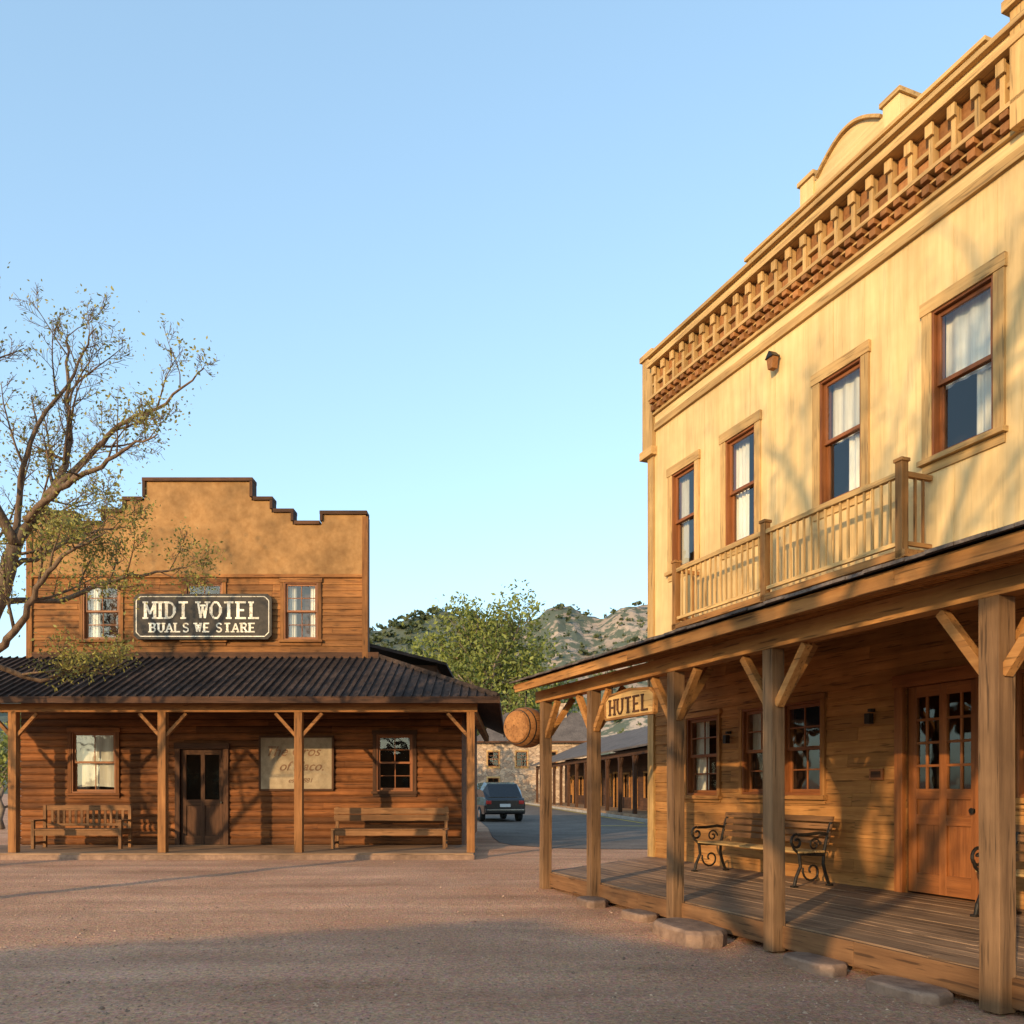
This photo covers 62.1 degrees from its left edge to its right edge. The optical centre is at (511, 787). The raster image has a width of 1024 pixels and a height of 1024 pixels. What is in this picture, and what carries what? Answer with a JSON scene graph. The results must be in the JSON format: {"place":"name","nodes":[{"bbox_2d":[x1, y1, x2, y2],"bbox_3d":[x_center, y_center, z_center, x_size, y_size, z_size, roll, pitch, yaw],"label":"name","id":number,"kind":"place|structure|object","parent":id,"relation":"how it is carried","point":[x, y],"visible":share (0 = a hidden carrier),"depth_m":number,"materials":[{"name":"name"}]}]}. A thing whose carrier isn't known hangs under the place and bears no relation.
{"place":"outdoors","nodes":[
{"label":"outdoors","id":0,"kind":"place"},
{"bbox_2d":[0,605,647,793],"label":"hills","id":1,"kind":"structure","parent":0,"point":[559,627],"depth_m":350.63,"materials":[{"name":"stone"}]},
{"bbox_2d":[370,601,647,753],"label":"hillside shrubs","id":2,"kind":"object","parent":1,"relation":"on","point":[396,623],"visible":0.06,"depth_m":356.56,"materials":[{"name":"green plant"}]},
{"bbox_2d":[0,0,1009,656],"label":"sky","id":3,"kind":"structure","parent":0,"point":[429,255],"materials":[{"name":"blue"}]},
{"bbox_2d":[0,794,1023,1023],"bbox_3d":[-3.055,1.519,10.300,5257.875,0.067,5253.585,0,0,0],"label":"ground","id":4,"kind":"structure","parent":0,"point":[350,975],"depth_m":7.74,"materials":[{"name":"soil"}]},
{"bbox_2d":[0,703,20,829],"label":"cottonwood tree","id":5,"kind":"object","parent":4,"relation":"on","point":[3,760],"visible":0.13,"depth_m":30.88,"materials":[{"name":"green plant"}]},
{"bbox_2d":[0,262,231,690],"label":"mesquite tree","id":6,"kind":"object","parent":4,"relation":"on","point":[17,534],"visible":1,"depth_m":11.16,"materials":[{"name":"green plant"}]},
{"bbox_2d":[0,854,474,859],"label":"porch deck","id":7,"kind":"structure","parent":4,"relation":"on","point":[237,857],"depth_m":17.85,"materials":[{"name":"wood"}]},
{"bbox_2d":[0,845,476,854],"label":"deck boards","id":8,"kind":"object","parent":4,"relation":"on","point":[250,850],"visible":0.7,"depth_m":18.77,"materials":[{"name":"wood"}]},
{"bbox_2d":[29,805,132,848],"bbox_3d":[-9.875,0.890,19.515,2.110,0.980,0.610,0,0,0],"label":"wooden bench","id":9,"kind":"object","parent":8,"relation":"on","point":[45,831],"visible":1,"depth_m":19.75,"materials":[{"name":"wood"}]},
{"bbox_2d":[331,807,448,848],"bbox_3d":[-2.800,0.910,19.535,2.660,0.940,0.570,0,0,0],"label":"wooden bench","id":10,"kind":"object","parent":8,"relation":"on","point":[337,831],"visible":1,"depth_m":19.72,"materials":[{"name":"wood"}]},
{"bbox_2d":[8,712,474,852],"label":"porch posts","id":11,"kind":"object","parent":4,"relation":"on","point":[14,785],"visible":1,"depth_m":18.11,"materials":[{"name":"wood"}]},
{"bbox_2d":[0,712,466,736],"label":"porch braces","id":12,"kind":"object","parent":11,"relation":"attached to","point":[25,726],"visible":1,"depth_m":18.16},
{"bbox_2d":[0,704,477,712],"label":"porch beam","id":13,"kind":"structure","parent":11,"relation":"on","point":[242,708],"depth_m":18.12,"materials":[{"name":"wood"}]},
{"bbox_2d":[462,703,476,844],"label":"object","id":14,"kind":"structure","parent":4,"relation":"on","point":[464,782],"depth_m":22.30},
{"bbox_2d":[78,738,409,798],"bbox_3d":[-6.590,-0.350,21.750,10.300,3.500,0.100,0,0,0],"label":"interior","id":15,"kind":"object","parent":14,"relation":"attached to","point":[194,776],"depth_m":21.70,"materials":[{"name":"black"}]},
{"bbox_2d":[0,860,969,1023],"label":"gravel stones","id":16,"kind":"object","parent":4,"relation":"on","point":[395,994],"visible":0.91,"depth_m":7.01,"materials":[{"name":"gravel"}]},
{"bbox_2d":[401,579,580,735],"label":"cottonwood tree","id":17,"kind":"object","parent":4,"relation":"on","point":[501,656],"visible":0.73,"depth_m":95.55,"materials":[{"name":"green plant"}]},
{"bbox_2d":[477,743,586,802],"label":"walls","id":18,"kind":"structure","parent":4,"relation":"on","point":[524,779],"depth_m":84.00,"materials":[{"name":"stone"}]},
{"bbox_2d":[489,752,555,781],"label":"windows","id":19,"kind":"structure","parent":18,"relation":"attached to","point":[493,758],"depth_m":84.80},
{"bbox_2d":[477,713,586,740],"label":"roof","id":20,"kind":"structure","parent":18,"relation":"on","point":[572,727],"depth_m":84.97,"materials":[{"name":"grey"}]},
{"bbox_2d":[535,803,647,818],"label":"boardwalk","id":21,"kind":"structure","parent":4,"relation":"on","point":[643,814],"depth_m":50.62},
{"bbox_2d":[536,755,636,813],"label":"porch posts","id":22,"kind":"object","parent":21,"relation":"on","point":[634,789],"visible":0.56,"depth_m":50.10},
{"bbox_2d":[536,747,647,768],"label":"eave beam","id":23,"kind":"structure","parent":22,"relation":"on","point":[640,751],"depth_m":48.69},
{"bbox_2d":[576,896,607,908],"bbox_3d":[1.038,1.485,10.966,0.334,0.130,0.537,0,0,-16],"label":"stepping stone","id":24,"kind":"object","parent":4,"relation":"on","point":[594,902],"visible":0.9,"depth_m":10.78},
{"bbox_2d":[621,909,657,922],"bbox_3d":[1.475,1.490,9.855,0.285,0.120,0.537,0,0,-24],"label":"stepping stone","id":25,"kind":"object","parent":4,"relation":"on","point":[641,915],"visible":0.91,"depth_m":9.69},
{"bbox_2d":[652,917,727,948],"bbox_3d":[1.794,1.465,8.632,0.500,0.170,0.978,0,0,-17],"label":"stepping stone","id":26,"kind":"object","parent":4,"relation":"on","point":[688,932],"visible":0.98,"depth_m":8.32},
{"bbox_2d":[539,595,1015,1014],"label":"porch posts","id":27,"kind":"object","parent":4,"relation":"on","point":[996,810],"visible":0.86,"depth_m":7.76,"materials":[{"name":"wood"}]},
{"bbox_2d":[503,691,539,747],"bbox_3d":[0.205,-1.045,12.950,0.620,0.871,0.480,0,0,40],"label":"hanging barrel","id":28,"kind":"object","parent":27,"relation":"hanging from","point":[521,727],"visible":0.88,"depth_m":12.74,"materials":[{"name":"wood"}]},
{"bbox_2d":[604,678,657,720],"bbox_3d":[1.431,-1.073,10.339,0.065,0.435,1.229,0,0,-22],"label":"hotel sign","id":29,"kind":"object","parent":27,"relation":"hanging from","point":[631,703],"visible":0.96,"depth_m":10.26,"materials":[{"name":"wood"}]},
{"bbox_2d":[535,562,1023,702],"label":"porch beam","id":30,"kind":"structure","parent":27,"relation":"on","point":[970,591],"depth_m":7.11,"materials":[{"name":"wood"}]},
{"bbox_2d":[524,551,1023,690],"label":"porch rafters","id":31,"kind":"object","parent":30,"relation":"on","point":[997,563],"visible":0.42,"depth_m":8.59,"materials":[{"name":"wood"}]},
{"bbox_2d":[545,609,1023,737],"bbox_3d":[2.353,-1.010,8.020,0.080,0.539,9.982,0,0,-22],"label":"porch braces","id":32,"kind":"object","parent":27,"relation":"attached to","point":[963,640],"visible":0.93,"depth_m":7.68,"materials":[{"name":"wood"}]},
{"bbox_2d":[783,952,847,977],"bbox_3d":[2.545,1.490,7.156,0.305,0.120,0.613,0,0,-21],"label":"stepping stone","id":33,"kind":"object","parent":4,"relation":"on","point":[819,965],"visible":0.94,"depth_m":7.01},
{"bbox_2d":[753,679,974,901],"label":"wall","id":34,"kind":"structure","parent":4,"relation":"on","point":[795,788],"depth_m":12.27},
{"bbox_2d":[509,520,1023,683],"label":"porch roof shingles","id":35,"kind":"object","parent":34,"relation":"attached to","point":[964,542],"visible":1,"depth_m":6.66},
{"bbox_2d":[515,529,1023,692],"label":"eave fascia","id":36,"kind":"structure","parent":35,"relation":"attached to","point":[994,548],"depth_m":6.64,"materials":[{"name":"wood"}]},
{"bbox_2d":[672,274,1023,797],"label":"window sashes","id":37,"kind":"object","parent":34,"relation":"on","point":[967,296],"depth_m":11.61,"materials":[{"name":"wood"}]},
{"bbox_2d":[892,664,978,688],"bbox_3d":[4.878,-1.275,9.704,0.105,0.150,1.280,0,0,-22],"label":"door frame","id":38,"kind":"object","parent":34,"relation":"attached to","point":[950,674],"visible":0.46,"depth_m":9.70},
{"bbox_2d":[894,677,978,902],"bbox_3d":[4.885,0.025,9.707,0.090,2.450,1.240,0,0,-22],"label":"door frame","id":39,"kind":"object","parent":34,"relation":"attached to","point":[900,796],"visible":0.59,"depth_m":10.18,"materials":[{"name":"wood"}]},
{"bbox_2d":[908,679,974,899],"bbox_3d":[4.950,0.015,9.733,0.050,2.430,0.980,0,0,-22],"label":"front door","id":40,"kind":"structure","parent":34,"relation":"attached to","point":[942,850],"depth_m":9.74,"materials":[{"name":"wood"}]},
{"bbox_2d":[917,679,970,898],"bbox_3d":[4.950,0.015,9.733,0.044,2.430,0.980,0,0,-22],"label":"front door","id":41,"kind":"structure","parent":34,"relation":"attached to","point":[958,887],"depth_m":9.66,"materials":[{"name":"wood"}]},
{"bbox_2d":[866,975,952,1005],"bbox_3d":[2.897,1.490,6.217,0.328,0.120,0.659,0,0,-24],"label":"stepping stone","id":42,"kind":"object","parent":4,"relation":"on","point":[912,990],"visible":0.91,"depth_m":6.09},
{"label":"walls","id":43,"kind":"object","parent":4,"relation":"on","visible":0},
{"bbox_2d":[531,726,647,765],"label":"roof","id":44,"kind":"structure","parent":43,"relation":"on","point":[629,740],"depth_m":56.59,"materials":[{"name":"grey"}]},
{"bbox_2d":[565,753,647,809],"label":"front wall","id":45,"kind":"structure","parent":43,"relation":"attached to","point":[642,764],"depth_m":56.77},
{"bbox_2d":[571,772,644,808],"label":"window frames","id":46,"kind":"structure","parent":45,"relation":"attached to","point":[572,787],"depth_m":58.14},
{"bbox_2d":[570,773,647,806],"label":"interior","id":47,"kind":"object","parent":43,"relation":"attached to","point":[626,785],"depth_m":59.35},
{"bbox_3d":[-6.580,-0.745,20.800,10.720,4.490,0.200,0,0,0],"label":"lower wall","id":48,"kind":"object","parent":4,"relation":"on","visible":0},
{"bbox_2d":[181,749,222,844],"bbox_3d":[-7.530,0.215,20.725,1.060,2.330,0.050,0,0,0],"label":"front door","id":49,"kind":"structure","parent":48,"relation":"attached to","point":[202,820],"depth_m":20.70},
{"bbox_2d":[175,749,228,844],"bbox_3d":[-7.530,0.215,20.665,1.300,2.330,0.110,0,0,0],"label":"door frame","id":50,"kind":"object","parent":48,"relation":"attached to","point":[225,797],"visible":1,"depth_m":20.61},
{"bbox_2d":[186,749,218,844],"bbox_3d":[-7.530,0.215,20.725,1.060,2.330,0.044,0,0,0],"label":"front door","id":51,"kind":"structure","parent":48,"relation":"attached to","point":[196,840],"depth_m":20.70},
{"bbox_2d":[21,703,461,844],"bbox_3d":[-6.580,-0.405,20.686,10.717,3.570,0.068,0,0,0],"label":"log siding","id":52,"kind":"object","parent":48,"relation":"attached to","point":[257,816],"visible":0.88,"depth_m":20.66,"materials":[{"name":"wood"}]},
{"bbox_2d":[65,728,120,797],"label":"window casings","id":53,"kind":"object","parent":52,"relation":"attached to","point":[93,795],"depth_m":20.60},
{"bbox_2d":[68,732,119,792],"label":"window casings","id":54,"kind":"object","parent":52,"relation":"attached to","point":[117,762],"depth_m":20.61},
{"bbox_2d":[174,743,229,748],"bbox_3d":[-7.530,-1.020,20.660,1.340,0.140,0.120,0,0,0],"label":"door frame","id":55,"kind":"object","parent":52,"relation":"attached to","point":[201,745],"visible":1,"depth_m":20.60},
{"bbox_2d":[259,736,333,790],"bbox_3d":[-5.230,-0.600,20.620,1.820,1.340,0.060,0,0,0],"label":"painted notice board","id":56,"kind":"object","parent":52,"relation":"attached to","point":[276,763],"visible":0.91,"depth_m":20.60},
{"bbox_2d":[371,730,417,796],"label":"window casings","id":57,"kind":"object","parent":52,"relation":"attached to","point":[394,793],"depth_m":20.60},
{"bbox_2d":[373,734,416,790],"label":"window casings","id":58,"kind":"object","parent":52,"relation":"attached to","point":[414,762],"depth_m":20.61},
{"bbox_2d":[72,582,412,792],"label":"window sashes","id":59,"kind":"object","parent":48,"relation":"on","point":[74,735],"depth_m":20.68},
{"bbox_3d":[-7.650,-4.100,20.811,8.180,2.200,0.179,0,0,0],"label":"upper wall","id":60,"kind":"object","parent":48,"relation":"on","visible":0},
{"bbox_2d":[77,586,314,786],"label":"curtains","id":61,"kind":"object","parent":60,"relation":"attached to","point":[104,771],"visible":0.6,"depth_m":20.84,"materials":[{"name":"fabric"}]},
{"bbox_2d":[33,574,361,577],"bbox_3d":[-7.650,-5.160,20.670,8.240,0.080,0.060,0,0,0],"label":"facade band","id":62,"kind":"object","parent":60,"relation":"attached to","point":[268,576],"visible":0.69,"depth_m":20.64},
{"bbox_2d":[26,516,369,657],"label":"corner boards","id":63,"kind":"object","parent":60,"relation":"attached to","point":[365,588],"visible":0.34,"depth_m":20.64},
{"bbox_2d":[33,578,361,651],"bbox_3d":[-7.650,-4.060,20.697,8.177,2.120,0.046,0,0,0],"label":"siding","id":64,"kind":"object","parent":63,"relation":"attached to","point":[341,614],"visible":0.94,"depth_m":20.69,"materials":[{"name":"wood"}]},
{"bbox_2d":[77,578,322,644],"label":"window casings","id":65,"kind":"object","parent":64,"relation":"attached to","point":[280,641],"depth_m":20.63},
{"bbox_2d":[79,582,321,638],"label":"window casings","id":66,"kind":"object","parent":64,"relation":"attached to","point":[121,615],"depth_m":20.64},
{"bbox_2d":[133,594,271,639],"bbox_3d":[-7.470,-4.140,20.592,3.340,1.100,0.175,0,0,0],"label":"motel signboard","id":67,"kind":"object","parent":64,"relation":"attached to","point":[210,617],"visible":0.99,"depth_m":20.52,"materials":[{"name":"black paint"}]},
{"bbox_2d":[33,482,365,573],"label":"stucco facade","id":68,"kind":"structure","parent":60,"relation":"on","point":[258,537],"depth_m":20.67,"materials":[{"name":"paint"}]},
{"bbox_2d":[26,477,368,524],"bbox_3d":[-7.649,-6.970,20.790,8.262,1.132,0.360,0,0,0],"label":"parapet cap","id":69,"kind":"object","parent":68,"relation":"on","point":[255,498],"visible":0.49,"depth_m":20.61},
{"bbox_2d":[72,481,322,522],"bbox_3d":[-7.637,-6.970,20.790,6.084,0.960,0.350,0,0,0],"label":"parapet cap","id":70,"kind":"object","parent":68,"relation":"on","point":[252,489],"visible":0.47,"depth_m":20.62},
{"bbox_2d":[477,804,647,848],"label":"road","id":71,"kind":"structure","parent":0,"point":[569,829],"depth_m":30.00,"materials":[{"name":"asphalt"}]},
{"bbox_2d":[477,782,524,820],"bbox_3d":[-0.886,0.625,39.794,2.200,1.770,4.965,0,0,-14],"label":"parked car","id":72,"kind":"object","parent":71,"relation":"on","point":[502,799],"visible":0.73,"depth_m":37.77,"materials":[{"name":"black paint"}]},
{"bbox_2d":[525,802,647,822],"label":"kerb","id":73,"kind":"structure","parent":71,"relation":"on","point":[618,816],"depth_m":44.48,"materials":[{"name":"concrete"}]},
{"bbox_2d":[689,471,693,560],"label":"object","id":74,"kind":"structure","parent":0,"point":[691,520],"depth_m":15.75,"materials":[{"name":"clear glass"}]},
{"bbox_2d":[709,367,990,789],"bbox_3d":[5.592,-3.000,10.569,0.100,8.800,11.400,0,0,-22],"label":"interior","id":75,"kind":"object","parent":74,"relation":"attached to","point":[961,410],"depth_m":10.96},
{"bbox_2d":[689,317,946,498],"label":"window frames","id":76,"kind":"structure","parent":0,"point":[832,422],"depth_m":11.58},
{"bbox_2d":[672,460,907,629],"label":"balcony posts","id":77,"kind":"object","parent":76,"relation":"attached to","point":[901,504],"visible":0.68,"depth_m":9.68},
{"bbox_2d":[676,473,894,619],"bbox_3d":[3.566,-3.180,11.825,0.070,0.840,4.590,0,0,-22],"label":"balcony rail","id":78,"kind":"object","parent":77,"relation":"attached to","point":[845,497],"visible":0.91,"depth_m":11.20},
{"bbox_2d":[681,481,891,614],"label":"balusters","id":79,"kind":"object","parent":77,"relation":"on","point":[810,544],"visible":1,"depth_m":11.39,"materials":[{"name":"wood"}]},
{"bbox_2d":[686,478,924,617],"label":"balusters","id":80,"kind":"object","parent":77,"relation":"on","point":[915,510],"visible":0.76,"depth_m":9.76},
{"bbox_2d":[680,471,932,620],"bbox_3d":[3.794,-3.180,11.916,0.390,0.840,4.730,0,0,-22],"label":"balcony rail","id":81,"kind":"object","parent":77,"relation":"attached to","point":[920,476],"visible":0.63,"depth_m":9.74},
{"bbox_2d":[682,289,990,789],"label":"curtains","id":82,"kind":"object","parent":76,"relation":"attached to","point":[968,334],"visible":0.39,"depth_m":11.12,"materials":[{"name":"fabric"}]},
{"bbox_2d":[655,159,1023,635],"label":"wall boards","id":83,"kind":"object","parent":76,"relation":"attached to","point":[878,306],"depth_m":10.56,"materials":[{"name":"wood"}]},
{"bbox_2d":[671,548,923,629],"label":"balcony","id":84,"kind":"structure","parent":83,"relation":"attached to","point":[849,570],"depth_m":11.07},
{"bbox_2d":[664,251,1008,581],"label":"window casings","id":85,"kind":"object","parent":83,"relation":"attached to","point":[983,442],"depth_m":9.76,"materials":[{"name":"wood"}]},
{"bbox_3d":[-7.650,-4.225,20.999,8.140,2.450,0.199,0,0,0],"label":"facade back","id":86,"kind":"object","parent":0,"visible":0},
{"bbox_2d":[100,586,310,636],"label":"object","id":87,"kind":"structure","parent":86,"relation":"attached to","point":[110,618],"depth_m":21.10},
{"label":"deck joists","id":88,"kind":"object","parent":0,"visible":0},
{"bbox_2d":[552,856,1023,978],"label":"porch deck","id":89,"kind":"structure","parent":88,"relation":"on","point":[941,929],"depth_m":8.97,"materials":[{"name":"wood"}]},
{"bbox_2d":[691,812,833,887],"bbox_3d":[3.400,0.811,11.797,0.688,0.894,2.280,0,0,-22],"label":"cast iron bench","id":90,"kind":"object","parent":89,"relation":"on","point":[797,835],"visible":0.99,"depth_m":11.52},
{"bbox_2d":[550,873,1023,1011],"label":"deck fascia","id":91,"kind":"structure","parent":89,"relation":"attached to","point":[957,979],"depth_m":7.21,"materials":[{"name":"wood"}]},
{"bbox_2d":[642,0,1023,856],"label":"corner pier","id":92,"kind":"structure","parent":89,"relation":"on","point":[1016,124],"depth_m":15.47,"materials":[{"name":"wood"}]},
{"bbox_2d":[639,0,1021,462],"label":"corner pier","id":93,"kind":"structure","parent":92,"relation":"on","point":[1007,7],"depth_m":15.39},
{"bbox_2d":[646,9,1023,430],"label":"cornice","id":94,"kind":"structure","parent":92,"relation":"attached to","point":[983,73],"depth_m":10.65,"materials":[{"name":"wood"}]},
{"bbox_2d":[662,76,1002,381],"bbox_3d":[4.726,-7.190,10.128,0.035,0.780,11.420,0,0,-22],"label":"frieze","id":95,"kind":"object","parent":94,"relation":"on","point":[939,125],"visible":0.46,"depth_m":10.43,"materials":[{"name":"wood"}]},
{"bbox_2d":[660,78,999,387],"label":"frieze panels","id":96,"kind":"object","parent":95,"relation":"attached to","point":[993,86],"visible":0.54,"depth_m":10.49,"materials":[{"name":"wood"}]},
{"bbox_2d":[651,58,1009,392],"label":"frieze brackets","id":97,"kind":"object","parent":95,"relation":"attached to","point":[1002,73],"visible":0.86,"depth_m":11.08,"materials":[{"name":"wood"}]},
{"bbox_2d":[649,108,1011,411],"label":"dentils","id":98,"kind":"object","parent":95,"relation":"attached to","point":[958,165],"visible":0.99,"depth_m":10.90,"materials":[{"name":"wood"}]},
{"bbox_2d":[751,45,983,258],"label":"parapet","id":99,"kind":"structure","parent":94,"relation":"on","point":[876,129],"depth_m":10.85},
{"bbox_2d":[814,113,882,178],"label":"pediment trim","id":100,"kind":"structure","parent":99,"relation":"on","point":[847,127],"depth_m":10.97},
{"bbox_2d":[819,119,880,176],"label":"pediment","id":101,"kind":"structure","parent":99,"relation":"on","point":[852,136],"depth_m":10.89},
{"bbox_2d":[800,92,914,205],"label":"parapet","id":102,"kind":"structure","parent":99,"relation":"on","point":[896,105],"depth_m":10.24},
{"bbox_2d":[744,35,990,262],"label":"parapet","id":103,"kind":"structure","parent":99,"relation":"on","point":[959,62],"depth_m":10.28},
{"bbox_2d":[655,565,1023,908],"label":"wall boards","id":104,"kind":"object","parent":92,"relation":"attached to","point":[851,675],"depth_m":11.08,"materials":[{"name":"wood"}]},
{"bbox_2d":[684,673,1015,797],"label":"window casings","id":105,"kind":"object","parent":104,"relation":"attached to","point":[823,745],"depth_m":13.06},
{"bbox_2d":[684,661,1023,808],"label":"window casings","id":106,"kind":"object","parent":104,"relation":"attached to","point":[822,799],"depth_m":12.59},
{"bbox_2d":[970,824,1023,916],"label":"cast iron bench","id":107,"kind":"object","parent":89,"relation":"on","point":[1019,829],"visible":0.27,"depth_m":8.29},
{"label":"rear walls","id":108,"kind":"object","parent":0,"visible":0},
{"bbox_2d":[0,657,502,730],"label":"porch roof","id":109,"kind":"structure","parent":108,"relation":"attached to","point":[410,685],"depth_m":18.94,"materials":[{"name":"metal"}]},
{"bbox_2d":[32,652,378,657],"bbox_3d":[-7.490,-3.225,20.659,8.500,0.150,0.038,0,0,0],"label":"roof flashing","id":110,"kind":"object","parent":109,"relation":"on","point":[254,654],"visible":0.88,"depth_m":20.64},
{"bbox_2d":[0,656,493,696],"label":"roof ribs","id":111,"kind":"object","parent":109,"relation":"on","point":[175,679],"visible":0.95,"depth_m":18.86,"materials":[{"name":"metal"}]},
{"bbox_2d":[0,696,497,702],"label":"eave fascia","id":112,"kind":"structure","parent":109,"relation":"attached to","point":[250,699],"depth_m":17.71,"materials":[{"name":"wood"}]},
{"bbox_2d":[370,644,454,678],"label":"wing roof","id":113,"kind":"structure","parent":109,"relation":"on","point":[443,667],"depth_m":24.28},
{"bbox_2d":[379,654,499,695],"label":"roof ribs","id":114,"kind":"object","parent":109,"relation":"on","point":[450,679],"visible":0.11,"depth_m":18.99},
{"bbox_2d":[463,703,502,733],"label":"porch soffit","id":115,"kind":"structure","parent":109,"relation":"attached to","point":[489,713],"depth_m":23.43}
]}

